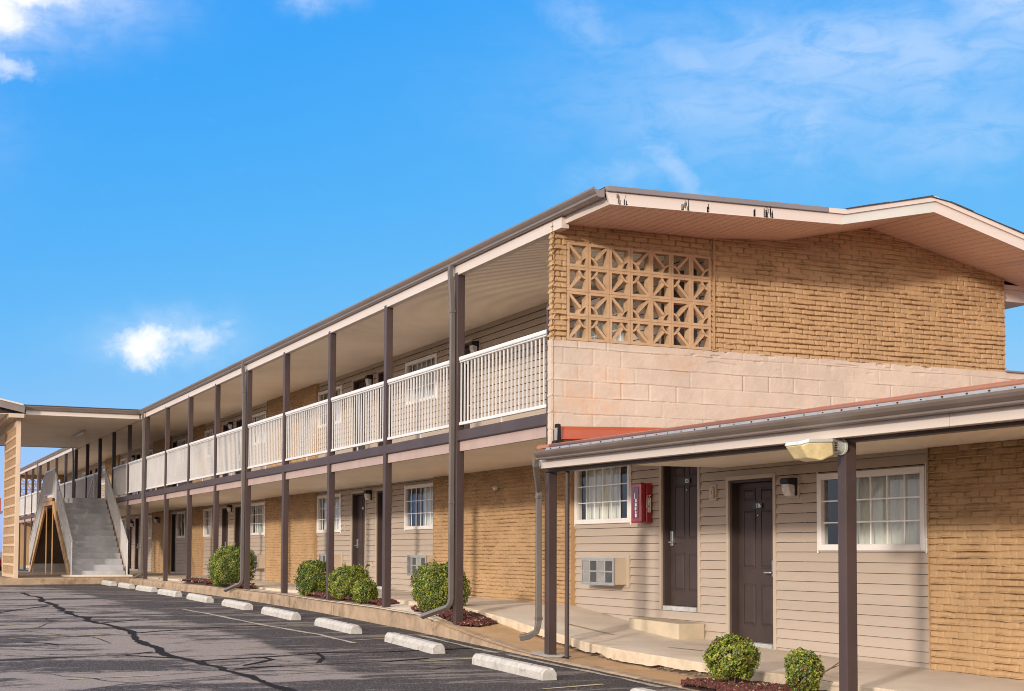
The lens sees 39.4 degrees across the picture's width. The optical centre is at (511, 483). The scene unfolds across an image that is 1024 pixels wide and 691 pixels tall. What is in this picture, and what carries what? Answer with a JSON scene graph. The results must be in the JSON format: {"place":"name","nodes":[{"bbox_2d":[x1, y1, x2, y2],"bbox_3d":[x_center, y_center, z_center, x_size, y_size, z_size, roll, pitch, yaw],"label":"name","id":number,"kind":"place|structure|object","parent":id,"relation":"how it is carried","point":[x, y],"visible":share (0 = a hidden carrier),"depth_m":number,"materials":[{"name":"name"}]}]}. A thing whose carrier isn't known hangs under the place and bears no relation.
{"place":"outdoors","nodes":[
{"label":"outdoors","id":0,"kind":"place"},
{"bbox_2d":[0,571,129,584],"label":"stair plaza","id":1,"kind":"structure","parent":0,"point":[30,578],"depth_m":42.11,"materials":[{"name":"beige concrete"}]},
{"bbox_2d":[0,398,140,577],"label":"stair canopy","id":2,"kind":"object","parent":1,"relation":"on","point":[26,425],"visible":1,"depth_m":43.39,"materials":[{"name":"beige paint"}]},
{"bbox_2d":[71,430,85,437],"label":"ceiling light","id":3,"kind":"object","parent":2,"relation":"attached to","point":[78,433],"visible":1,"depth_m":48.15,"materials":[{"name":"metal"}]},
{"bbox_2d":[29,469,132,576],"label":"staircase","id":4,"kind":"structure","parent":1,"relation":"on","point":[76,537],"depth_m":46.71,"materials":[{"name":"grey paint"}]},
{"bbox_2d":[0,567,691,690],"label":"parking lot","id":5,"kind":"structure","parent":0,"point":[242,640],"depth_m":17.59,"materials":[{"name":"grey asphalt"}]},
{"bbox_2d":[10,633,119,638],"bbox_3d":[-6.100,2.091,19.659,1.658,0.010,0.076,3,-4,-42],"label":"painted line","id":6,"kind":"object","parent":5,"relation":"on","point":[72,635],"visible":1,"depth_m":19.72,"materials":[{"name":"white paint"}]},
{"bbox_2d":[47,655,84,655],"bbox_3d":[-5.276,2.033,16.925,0.687,0.004,0.070,1,-3,-16],"label":"painted line","id":7,"kind":"object","parent":5,"relation":"on","point":[65,655],"visible":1,"depth_m":16.92,"materials":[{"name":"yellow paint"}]},
{"bbox_2d":[6,652,145,659],"bbox_3d":[-6.572,1.986,15.915,5.432,0.025,0.294,2,-3,-34],"label":"tar seam","id":8,"kind":"object","parent":5,"relation":"on","point":[75,656],"visible":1,"depth_m":16.81,"materials":[{"name":"black asphalt"}]},
{"bbox_2d":[28,671,179,688],"bbox_3d":[-4.162,1.979,14.458,2.415,0.040,0.098,-2,-3,35],"label":"asphalt crack","id":9,"kind":"object","parent":5,"relation":"on","point":[106,680],"visible":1,"depth_m":14.36,"materials":[{"name":"black asphalt"}]},
{"bbox_2d":[101,580,116,585],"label":"parking stop","id":10,"kind":"object","parent":5,"relation":"on","point":[108,583],"visible":0.98,"depth_m":40.72,"materials":[{"name":"concrete"}]},
{"bbox_2d":[73,675,154,678],"bbox_3d":[-4.095,1.986,14.692,0.956,0.003,0.065,2,-3,-31],"label":"painted line","id":11,"kind":"object","parent":5,"relation":"on","point":[107,677],"visible":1,"depth_m":14.64,"materials":[{"name":"white paint"}]},
{"bbox_2d":[118,582,134,588],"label":"parking stop","id":12,"kind":"object","parent":5,"relation":"on","point":[126,585],"visible":1,"depth_m":38.09,"materials":[{"name":"concrete"}]},
{"bbox_2d":[136,585,157,591],"bbox_3d":[-9.125,2.620,35.714,0.185,0.130,1.870,2,-3,-26],"label":"parking stop","id":13,"kind":"object","parent":5,"relation":"on","point":[146,588],"visible":0.98,"depth_m":35.33,"materials":[{"name":"concrete"}]},
{"bbox_2d":[125,655,173,657],"bbox_3d":[-4.266,2.048,16.938,0.743,0.014,0.073,-1,-3,19],"label":"tar seam","id":14,"kind":"object","parent":5,"relation":"on","point":[148,656],"visible":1,"depth_m":16.95,"materials":[{"name":"black asphalt"}]},
{"bbox_2d":[22,593,296,690],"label":"tar seam","id":15,"kind":"object","parent":5,"relation":"on","point":[159,650],"visible":1,"depth_m":17.69,"materials":[{"name":"black asphalt"}]},
{"bbox_2d":[158,589,181,596],"bbox_3d":[-7.870,2.505,32.882,0.185,0.130,1.870,2,-3,-25],"label":"parking stop","id":16,"kind":"object","parent":5,"relation":"on","point":[173,593],"visible":0.99,"depth_m":32.47,"materials":[{"name":"concrete"}]},
{"bbox_2d":[137,625,253,632],"bbox_3d":[-4.694,2.158,21.281,0.166,0.022,2.475,-2,-3,37],"label":"tar seam","id":17,"kind":"object","parent":5,"relation":"on","point":[192,628],"visible":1,"depth_m":21.30,"materials":[{"name":"black asphalt"}]},
{"bbox_2d":[186,593,213,602],"bbox_3d":[-6.558,2.398,30.053,0.186,0.130,1.870,1,-2,-24],"label":"parking stop","id":18,"kind":"object","parent":5,"relation":"on","point":[200,598],"visible":1,"depth_m":29.69,"materials":[{"name":"concrete"}]},
{"bbox_2d":[90,670,377,688],"bbox_3d":[-2.888,2.010,14.921,3.461,0.023,0.747,2,-3,-37],"label":"asphalt crack","id":19,"kind":"object","parent":5,"relation":"on","point":[228,674],"visible":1,"depth_m":14.86,"materials":[{"name":"black asphalt"}]},
{"bbox_2d":[222,599,252,609],"bbox_3d":[-5.239,2.300,27.248,0.185,0.130,1.870,1,-2,-24],"label":"parking stop","id":20,"kind":"object","parent":5,"relation":"on","point":[241,605],"visible":1,"depth_m":26.89,"materials":[{"name":"concrete"}]},
{"bbox_2d":[245,658,273,664],"bbox_3d":[-2.913,2.054,16.536,0.270,0.018,0.960,0,-3,-1],"label":"tar seam","id":21,"kind":"object","parent":5,"relation":"on","point":[269,659],"visible":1,"depth_m":16.53,"materials":[{"name":"black asphalt"}]},
{"bbox_2d":[182,609,355,642],"bbox_3d":[-4.087,2.224,22.742,0.178,0.146,8.124,2,-3,-29],"label":"painted line","id":22,"kind":"object","parent":5,"relation":"on","point":[273,626],"visible":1,"depth_m":21.94,"materials":[{"name":"white paint"}]},
{"bbox_2d":[261,607,300,619],"bbox_3d":[-3.949,2.209,24.408,0.185,0.130,1.870,2,-2,-25],"label":"parking stop","id":23,"kind":"object","parent":5,"relation":"on","point":[281,613],"visible":1,"depth_m":24.12,"materials":[{"name":"concrete"}]},
{"bbox_2d":[316,653,324,661],"bbox_3d":[-2.290,2.078,17.074,0.118,0.024,1.144,1,-3,-7],"label":"tar seam","id":24,"kind":"object","parent":5,"relation":"on","point":[321,658],"visible":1,"depth_m":17.12,"materials":[{"name":"black asphalt"}]},
{"bbox_2d":[180,665,464,673],"bbox_3d":[-2.059,2.038,15.713,3.338,0.026,0.909,1,-3,-9],"label":"asphalt crack","id":25,"kind":"object","parent":5,"relation":"on","point":[316,672],"visible":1,"depth_m":15.62,"materials":[{"name":"black asphalt"}]},
{"bbox_2d":[233,658,425,668],"bbox_3d":[-2.017,2.062,16.417,2.600,0.012,0.176,2,-3,-36],"label":"tar seam","id":26,"kind":"object","parent":5,"relation":"on","point":[335,663],"visible":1,"depth_m":16.26,"materials":[{"name":"black asphalt"}]},
{"bbox_2d":[314,617,361,633],"bbox_3d":[-2.630,2.136,21.559,0.185,0.130,1.870,1,-2,-24],"label":"parking stop","id":27,"kind":"object","parent":5,"relation":"on","point":[340,626],"visible":1,"depth_m":21.28,"materials":[{"name":"concrete"}]},
{"bbox_2d":[201,647,481,660],"bbox_3d":[-2.087,2.104,17.791,3.905,0.018,0.365,2,-3,-34],"label":"tar seam","id":28,"kind":"object","parent":5,"relation":"on","point":[321,652],"visible":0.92,"depth_m":17.59,"materials":[{"name":"black asphalt"}]},
{"bbox_2d":[128,578,699,690],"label":"kerb","id":29,"kind":"structure","parent":5,"relation":"on","point":[407,621],"depth_m":23.01,"materials":[{"name":"beige concrete"}]},
{"bbox_2d":[384,632,444,653],"bbox_3d":[-1.287,2.080,18.719,0.185,0.130,1.870,1,-1,-24],"label":"parking stop","id":30,"kind":"object","parent":5,"relation":"on","point":[422,645],"visible":1,"depth_m":18.47,"materials":[{"name":"concrete"}]},
{"bbox_2d":[418,635,497,652],"bbox_3d":[-0.762,2.158,19.316,0.118,0.069,2.701,1,-3,-24],"label":"painted line","id":31,"kind":"object","parent":5,"relation":"on","point":[459,644],"visible":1,"depth_m":19.03,"materials":[{"name":"white paint"}]},
{"bbox_2d":[472,653,556,679],"bbox_3d":[0.003,2.013,15.791,0.185,0.130,1.870,1,-2,-25],"label":"parking stop","id":32,"kind":"object","parent":5,"relation":"on","point":[526,669],"visible":1,"depth_m":15.55,"materials":[{"name":"concrete"}]},
{"bbox_2d":[543,684,602,688],"bbox_3d":[0.614,2.032,14.340,0.806,0.005,0.066,2,-3,-38],"label":"painted line","id":33,"kind":"object","parent":5,"relation":"on","point":[573,686],"visible":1,"depth_m":14.33,"materials":[{"name":"white paint"}]},
{"bbox_2d":[509,654,664,686],"bbox_3d":[0.732,2.087,16.096,0.126,0.073,3.802,1,-3,-25],"label":"painted line","id":34,"kind":"object","parent":5,"relation":"on","point":[645,683],"visible":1,"depth_m":15.94,"materials":[{"name":"white paint"}]},
{"bbox_2d":[630,688,654,690],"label":"parking stop","id":35,"kind":"object","parent":5,"relation":"on","point":[639,689],"visible":1,"depth_m":13.10,"materials":[{"name":"concrete"}]},
{"bbox_2d":[0,552,806,648],"bbox_3d":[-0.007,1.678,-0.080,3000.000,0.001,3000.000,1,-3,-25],"label":"ground","id":36,"kind":"structure","parent":0,"point":[28,569],"depth_m":144.84,"materials":[{"name":"beige concrete"}]},
{"bbox_2d":[137,578,697,682],"bbox_3d":[-2.659,2.382,25.131,0.980,0.716,40.060,1,-3,-25],"label":"apron","id":37,"kind":"object","parent":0,"point":[504,633],"visible":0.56,"depth_m":18.74,"materials":[{"name":"concrete"}]},
{"bbox_2d":[181,577,255,587],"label":"mulch","id":38,"kind":"object","parent":37,"relation":"on","point":[202,581],"visible":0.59,"depth_m":34.72,"materials":[{"name":"brown wood"}]},
{"bbox_2d":[204,542,258,586],"bbox_3d":[-6.382,1.883,32.587,1.228,1.111,1.173,1,-3,-25],"label":"shrub","id":39,"kind":"object","parent":37,"relation":"on","point":[232,553],"visible":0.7,"depth_m":32.28,"materials":[{"name":"green plant"}]},
{"bbox_2d":[304,592,398,605],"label":"mulch","id":40,"kind":"object","parent":37,"relation":"on","point":[378,601],"visible":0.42,"depth_m":24.96,"materials":[{"name":"brown wood"}]},
{"bbox_2d":[293,559,334,595],"bbox_3d":[-3.762,1.837,27.422,0.874,0.806,0.809,1,-3,-25],"label":"shrub","id":41,"kind":"object","parent":40,"relation":"on","point":[317,568],"visible":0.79,"depth_m":27.19,"materials":[{"name":"green plant"}]},
{"bbox_2d":[327,562,371,599],"bbox_3d":[-2.925,1.766,25.445,0.859,0.769,0.812,1,-3,-25],"label":"shrub","id":42,"kind":"object","parent":40,"relation":"on","point":[338,584],"visible":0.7,"depth_m":25.24,"materials":[{"name":"green plant"}]},
{"bbox_2d":[350,577,378,603],"bbox_3d":[-2.490,1.835,24.157,0.473,0.507,0.498,1,-3,-25],"label":"shrub","id":43,"kind":"object","parent":40,"relation":"on","point":[363,589],"visible":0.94,"depth_m":24.04,"materials":[{"name":"green plant"}]},
{"bbox_2d":[411,605,497,626],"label":"mulch","id":44,"kind":"object","parent":37,"relation":"on","point":[472,619],"visible":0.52,"depth_m":20.62,"materials":[{"name":"brown wood"}]},
{"bbox_2d":[409,557,471,611],"bbox_3d":[-1.054,1.563,21.607,0.939,0.894,0.954,1,-3,-25],"label":"shrub","id":45,"kind":"object","parent":44,"relation":"on","point":[436,596],"visible":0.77,"depth_m":21.37,"materials":[{"name":"green plant"}]},
{"bbox_2d":[530,651,564,656],"bbox_3d":[0.458,2.098,17.588,0.400,0.027,0.700,1,-3,-25],"label":"mortar patch","id":46,"kind":"object","parent":37,"relation":"on","point":[539,653],"visible":0.75,"depth_m":17.55,"materials":[{"name":"concrete"}]},
{"bbox_2d":[563,471,570,658],"bbox_3d":[0.665,0.933,17.274,0.100,2.390,0.097,1,-3,-25],"label":"pipe post","id":47,"kind":"object","parent":37,"relation":"on","point":[566,656],"visible":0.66,"depth_m":17.25,"materials":[{"name":"brown metal"}]},
{"bbox_2d":[542,636,826,690],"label":"walkway base","id":48,"kind":"object","parent":37,"relation":"on","point":[694,673],"visible":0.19,"depth_m":16.25,"materials":[{"name":"beige concrete"}]},
{"bbox_2d":[681,677,814,690],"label":"mulch","id":49,"kind":"object","parent":37,"relation":"on","point":[705,684],"visible":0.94,"depth_m":14.00,"materials":[{"name":"brown wood"}]},
{"bbox_2d":[702,632,760,683],"bbox_3d":[2.186,1.744,14.194,0.567,0.556,0.595,1,-3,-25],"label":"shrub","id":50,"kind":"object","parent":49,"relation":"on","point":[743,663],"visible":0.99,"depth_m":14.06,"materials":[{"name":"green plant"}]},
{"bbox_2d":[783,647,838,690],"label":"shrub","id":51,"kind":"object","parent":49,"relation":"on","point":[799,677],"visible":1,"depth_m":13.07,"materials":[{"name":"green plant"}]},
{"bbox_2d":[519,379,1023,690],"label":"single storey wing","id":52,"kind":"structure","parent":37,"relation":"on","point":[915,560],"depth_m":15.02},
{"bbox_2d":[709,484,717,500],"bbox_3d":[2.619,0.117,18.687,0.070,0.210,0.160,1,-3,-25],"label":"switch box","id":53,"kind":"object","parent":52,"relation":"attached to","point":[713,491],"visible":1,"depth_m":18.64,"materials":[{"name":"beige plastic"}]},
{"bbox_2d":[726,473,784,648],"bbox_3d":[3.056,0.966,17.924,0.180,2.155,1.090,1,-3,-25],"label":"door","id":54,"kind":"structure","parent":52,"relation":"in","point":[751,544],"depth_m":18.04,"materials":[{"name":"wood"}]},
{"bbox_2d":[780,476,799,498],"bbox_3d":[3.311,0.043,17.075,0.165,0.260,0.200,1,-3,-25],"label":"wall light","id":55,"kind":"object","parent":52,"relation":"attached to","point":[790,486],"visible":1,"depth_m":17.02,"materials":[{"name":"black metal"}]},
{"bbox_2d":[785,439,847,461],"bbox_3d":[2.622,-0.295,12.260,0.527,0.207,0.288,1,-3,-25],"label":"floodlight","id":56,"kind":"object","parent":52,"relation":"attached to","point":[806,450],"visible":1,"depth_m":12.13,"materials":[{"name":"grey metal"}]},
{"bbox_2d":[817,463,927,553],"bbox_3d":[4.032,0.298,15.853,0.230,0.950,1.880,1,-3,-25],"label":"window","id":57,"kind":"structure","parent":52,"relation":"in","point":[891,507],"depth_m":15.73,"materials":[{"name":"white glass"}]},
{"bbox_2d":[0,0,1023,551],"label":"sky","id":58,"kind":"structure","parent":0,"point":[189,188],"materials":[{"name":"blue"}]},
{"bbox_2d":[26,565,1023,690],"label":"walkway","id":59,"kind":"structure","parent":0,"point":[625,643],"depth_m":17.13,"materials":[{"name":"concrete"}]},
{"bbox_2d":[18,185,1023,639],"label":"motel building","id":60,"kind":"structure","parent":59,"relation":"on","point":[608,305],"depth_m":20.44,"materials":[{"name":"brown brick"}]},
{"bbox_2d":[101,465,104,484],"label":"window","id":61,"kind":"structure","parent":60,"relation":"in","point":[103,475],"depth_m":65.28,"materials":[{"name":"white glass"}]},
{"bbox_2d":[120,458,126,464],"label":"window","id":62,"kind":"structure","parent":60,"relation":"in","point":[125,459],"depth_m":60.88,"materials":[{"name":"white glass"}]},
{"bbox_2d":[130,517,134,569],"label":"door","id":63,"kind":"structure","parent":60,"relation":"in","point":[131,528],"depth_m":58.83,"materials":[{"name":"wood"}]},
{"bbox_2d":[134,516,140,570],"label":"door","id":64,"kind":"structure","parent":60,"relation":"in","point":[137,519],"depth_m":57.38,"materials":[{"name":"wood"}]},
{"bbox_2d":[135,452,141,493],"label":"door","id":65,"kind":"structure","parent":60,"relation":"in","point":[138,455],"depth_m":57.51,"materials":[{"name":"metal"}]},
{"bbox_2d":[143,515,151,539],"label":"window","id":66,"kind":"structure","parent":60,"relation":"in","point":[149,516],"depth_m":54.72,"materials":[{"name":"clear glass"}]},
{"bbox_2d":[154,516,158,523],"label":"wall light","id":67,"kind":"object","parent":60,"relation":"attached to","point":[156,519],"visible":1,"depth_m":52.47,"materials":[{"name":"black metal"}]},
{"bbox_2d":[170,512,180,573],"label":"door","id":68,"kind":"structure","parent":60,"relation":"in","point":[173,553],"depth_m":50.80,"materials":[{"name":"wood"}]},
{"bbox_2d":[171,439,180,486],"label":"door","id":69,"kind":"structure","parent":60,"relation":"in","point":[174,443],"depth_m":50.94,"materials":[{"name":"metal"}]},
{"bbox_2d":[176,510,186,537],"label":"window","id":70,"kind":"structure","parent":60,"relation":"in","point":[178,513],"depth_m":49.69,"materials":[{"name":"white glass"}]},
{"bbox_2d":[178,437,186,446],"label":"window","id":71,"kind":"structure","parent":60,"relation":"in","point":[180,441],"depth_m":49.66,"materials":[{"name":"white glass"}]},
{"bbox_2d":[203,508,212,537],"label":"window","id":72,"kind":"structure","parent":60,"relation":"in","point":[209,510],"depth_m":45.84,"materials":[{"name":"white glass"}]},
{"bbox_2d":[204,429,213,456],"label":"window","id":73,"kind":"structure","parent":60,"relation":"in","point":[210,432],"depth_m":45.76,"materials":[{"name":"white glass"}]},
{"bbox_2d":[221,421,231,476],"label":"door","id":74,"kind":"structure","parent":60,"relation":"in","point":[225,428],"depth_m":43.98,"materials":[{"name":"metal"}]},
{"bbox_2d":[220,506,233,577],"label":"door","id":75,"kind":"structure","parent":60,"relation":"in","point":[225,519],"depth_m":43.84,"materials":[{"name":"wood"}]},
{"bbox_2d":[226,504,232,512],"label":"wall light","id":76,"kind":"object","parent":60,"relation":"attached to","point":[229,508],"visible":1,"depth_m":42.65,"materials":[{"name":"black metal"}]},
{"bbox_2d":[227,421,233,429],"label":"wall light","id":77,"kind":"object","parent":60,"relation":"attached to","point":[230,425],"visible":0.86,"depth_m":42.76,"materials":[{"name":"beige glass"}]},
{"bbox_2d":[233,505,240,568],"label":"door","id":78,"kind":"structure","parent":60,"relation":"in","point":[237,508],"depth_m":42.33,"materials":[{"name":"wood"}]},
{"bbox_2d":[235,417,241,474],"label":"door","id":79,"kind":"structure","parent":60,"relation":"in","point":[238,422],"depth_m":42.45,"materials":[{"name":"metal"}]},
{"bbox_2d":[251,553,264,569],"bbox_3d":[-7.041,2.139,39.462,0.260,0.475,1.200,1,-3,-25],"label":"air conditioner","id":80,"kind":"object","parent":60,"relation":"attached to","point":[260,558],"visible":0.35,"depth_m":38.99,"materials":[{"name":"metal"}]},
{"bbox_2d":[250,502,265,535],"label":"window","id":81,"kind":"structure","parent":60,"relation":"in","point":[260,508],"depth_m":40.21,"materials":[{"name":"white glass"}]},
{"bbox_2d":[252,411,266,445],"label":"window","id":82,"kind":"structure","parent":60,"relation":"in","point":[262,415],"depth_m":40.24,"materials":[{"name":"white glass"}]},
{"bbox_2d":[319,552,342,568],"bbox_3d":[-4.242,1.839,33.360,0.260,0.475,1.200,1,-3,-25],"label":"air conditioner","id":83,"kind":"object","parent":60,"relation":"attached to","point":[338,559],"visible":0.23,"depth_m":32.90,"materials":[{"name":"metal"}]},
{"bbox_2d":[317,493,347,533],"bbox_3d":[-4.264,0.714,33.963,0.229,0.960,1.880,1,-3,-25],"label":"window","id":84,"kind":"structure","parent":60,"relation":"in","point":[337,519],"depth_m":34.20,"materials":[{"name":"white glass"}]},
{"bbox_2d":[318,385,347,428],"bbox_3d":[-4.255,-1.813,34.083,0.226,0.940,1.880,1,-3,-25],"label":"window","id":85,"kind":"structure","parent":60,"relation":"in","point":[339,388],"depth_m":34.32,"materials":[{"name":"white glass"}]},
{"bbox_2d":[350,490,372,584],"bbox_3d":[-3.357,1.239,31.927,0.180,2.155,1.050,1,-3,-25],"label":"door","id":86,"kind":"structure","parent":60,"relation":"in","point":[358,535],"depth_m":32.22,"materials":[{"name":"wood"}]},
{"bbox_2d":[351,374,372,451],"bbox_3d":[-3.346,-1.318,32.049,0.180,2.155,1.050,1,-3,-25],"label":"door","id":87,"kind":"structure","parent":60,"relation":"in","point":[359,382],"depth_m":32.32,"materials":[{"name":"metal"}]},
{"bbox_2d":[363,489,372,500],"bbox_3d":[-3.131,0.254,31.146,0.165,0.260,0.200,1,-3,-25],"label":"wall light","id":88,"kind":"object","parent":60,"relation":"attached to","point":[368,494],"visible":1,"depth_m":31.08,"materials":[{"name":"black metal"}]},
{"bbox_2d":[365,562,371,570],"bbox_3d":[-3.129,1.797,31.081,0.133,0.190,0.210,1,-3,-25],"label":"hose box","id":89,"kind":"object","parent":60,"relation":"attached to","point":[369,565],"visible":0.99,"depth_m":31.05,"materials":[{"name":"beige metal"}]},
{"bbox_2d":[365,374,373,385],"bbox_3d":[-3.120,-2.253,31.265,0.165,0.260,0.200,1,-3,-25],"label":"wall light","id":90,"kind":"object","parent":60,"relation":"attached to","point":[369,380],"visible":0.88,"depth_m":31.20,"materials":[{"name":"black metal"}]},
{"bbox_2d":[375,488,397,589],"bbox_3d":[-2.659,1.169,30.406,0.180,2.155,1.000,1,-3,-25],"label":"door","id":91,"kind":"structure","parent":60,"relation":"in","point":[379,492],"depth_m":30.76,"materials":[{"name":"wood"}]},
{"bbox_2d":[376,367,398,446],"bbox_3d":[-2.649,-1.388,30.528,0.180,2.155,1.000,1,-3,-25],"label":"door","id":92,"kind":"structure","parent":60,"relation":"in","point":[380,373],"depth_m":30.90,"materials":[{"name":"metal"}]},
{"bbox_2d":[404,483,432,530],"bbox_3d":[-1.748,0.462,28.478,0.230,0.960,1.760,1,-3,-25],"label":"window","id":93,"kind":"structure","parent":60,"relation":"in","point":[427,500],"depth_m":28.64,"materials":[{"name":"white glass"}]},
{"bbox_2d":[407,553,434,576],"bbox_3d":[-1.768,1.591,27.965,0.260,0.475,1.200,1,-3,-25],"label":"air conditioner","id":94,"kind":"object","parent":60,"relation":"attached to","point":[415,560],"visible":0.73,"depth_m":27.93,"materials":[{"name":"metal"}]},
{"bbox_2d":[405,352,439,405],"bbox_3d":[-1.738,-2.065,28.598,0.228,0.940,1.760,1,-3,-25],"label":"window","id":95,"kind":"structure","parent":60,"relation":"in","point":[430,360],"depth_m":28.66,"materials":[{"name":"white glass"}]},
{"bbox_2d":[464,338,477,428],"bbox_3d":[-0.870,-1.566,26.650,0.180,2.155,1.000,1,-3,-25],"label":"door","id":96,"kind":"structure","parent":60,"relation":"in","point":[467,349],"depth_m":26.57,"materials":[{"name":"metal"}]},
{"bbox_2d":[468,340,480,352],"bbox_3d":[-0.684,-2.467,25.951,0.165,0.260,0.200,1,-3,-25],"label":"wall light","id":97,"kind":"object","parent":60,"relation":"attached to","point":[474,346],"visible":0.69,"depth_m":25.89,"materials":[{"name":"beige glass"}]},
{"bbox_2d":[574,465,634,525],"bbox_3d":[1.432,0.154,21.543,0.229,0.960,1.790,1,-3,-25],"label":"window","id":98,"kind":"structure","parent":60,"relation":"in","point":[603,485],"depth_m":21.74,"materials":[{"name":"white glass"}]},
{"bbox_2d":[574,289,636,340],"bbox_3d":[1.441,-2.383,21.664,0.226,0.940,1.790,1,-3,-25],"label":"window","id":99,"kind":"structure","parent":60,"relation":"in","point":[578,334],"depth_m":21.82,"materials":[{"name":"white glass"}]},
{"bbox_2d":[581,555,630,587],"bbox_3d":[1.352,1.289,21.163,0.260,0.475,1.200,1,-3,-25],"label":"air conditioner","id":100,"kind":"object","parent":60,"relation":"attached to","point":[607,570],"visible":1,"depth_m":20.86,"materials":[{"name":"metal"}]},
{"bbox_2d":[631,482,651,522],"bbox_3d":[1.831,0.275,20.222,0.209,0.571,0.292,1,-3,-25],"label":"extinguisher cabinet","id":101,"kind":"object","parent":60,"relation":"attached to","point":[641,502],"visible":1,"depth_m":20.11,"materials":[{"name":"red plastic"}]},
{"bbox_2d":[632,487,638,517],"bbox_3d":[1.741,0.270,20.182,0.007,0.440,0.170,1,-3,-25],"label":"cabinet window","id":102,"kind":"structure","parent":101,"relation":"in","point":[635,490],"depth_m":20.18,"materials":[{"name":"clear glass"}]},
{"bbox_2d":[659,260,703,346],"bbox_3d":[2.360,-1.890,19.607,0.180,2.155,1.050,1,-3,-25],"label":"door","id":103,"kind":"structure","parent":60,"relation":"in","point":[661,293],"depth_m":19.73,"materials":[{"name":"metal"}]},
{"bbox_2d":[659,466,708,611],"bbox_3d":[2.350,0.652,19.486,0.180,2.155,1.050,1,-3,-25],"label":"door","id":104,"kind":"structure","parent":60,"relation":"in","point":[679,487],"depth_m":19.64,"materials":[{"name":"wood"}]},
{"bbox_2d":[569,624,700,650],"bbox_3d":[1.505,1.973,18.493,0.210,0.159,3.300,1,-3,-25],"label":"painted line","id":105,"kind":"object","parent":59,"relation":"on","point":[614,634],"visible":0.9,"depth_m":19.21,"materials":[{"name":"yellow paint"}]},
{"bbox_2d":[629,617,704,639],"bbox_3d":[2.077,1.974,19.316,0.415,0.274,1.320,1,-3,-25],"label":"concrete step","id":106,"kind":"object","parent":59,"relation":"on","point":[676,629],"visible":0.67,"depth_m":18.89,"materials":[{"name":"beige concrete"}]}
]}

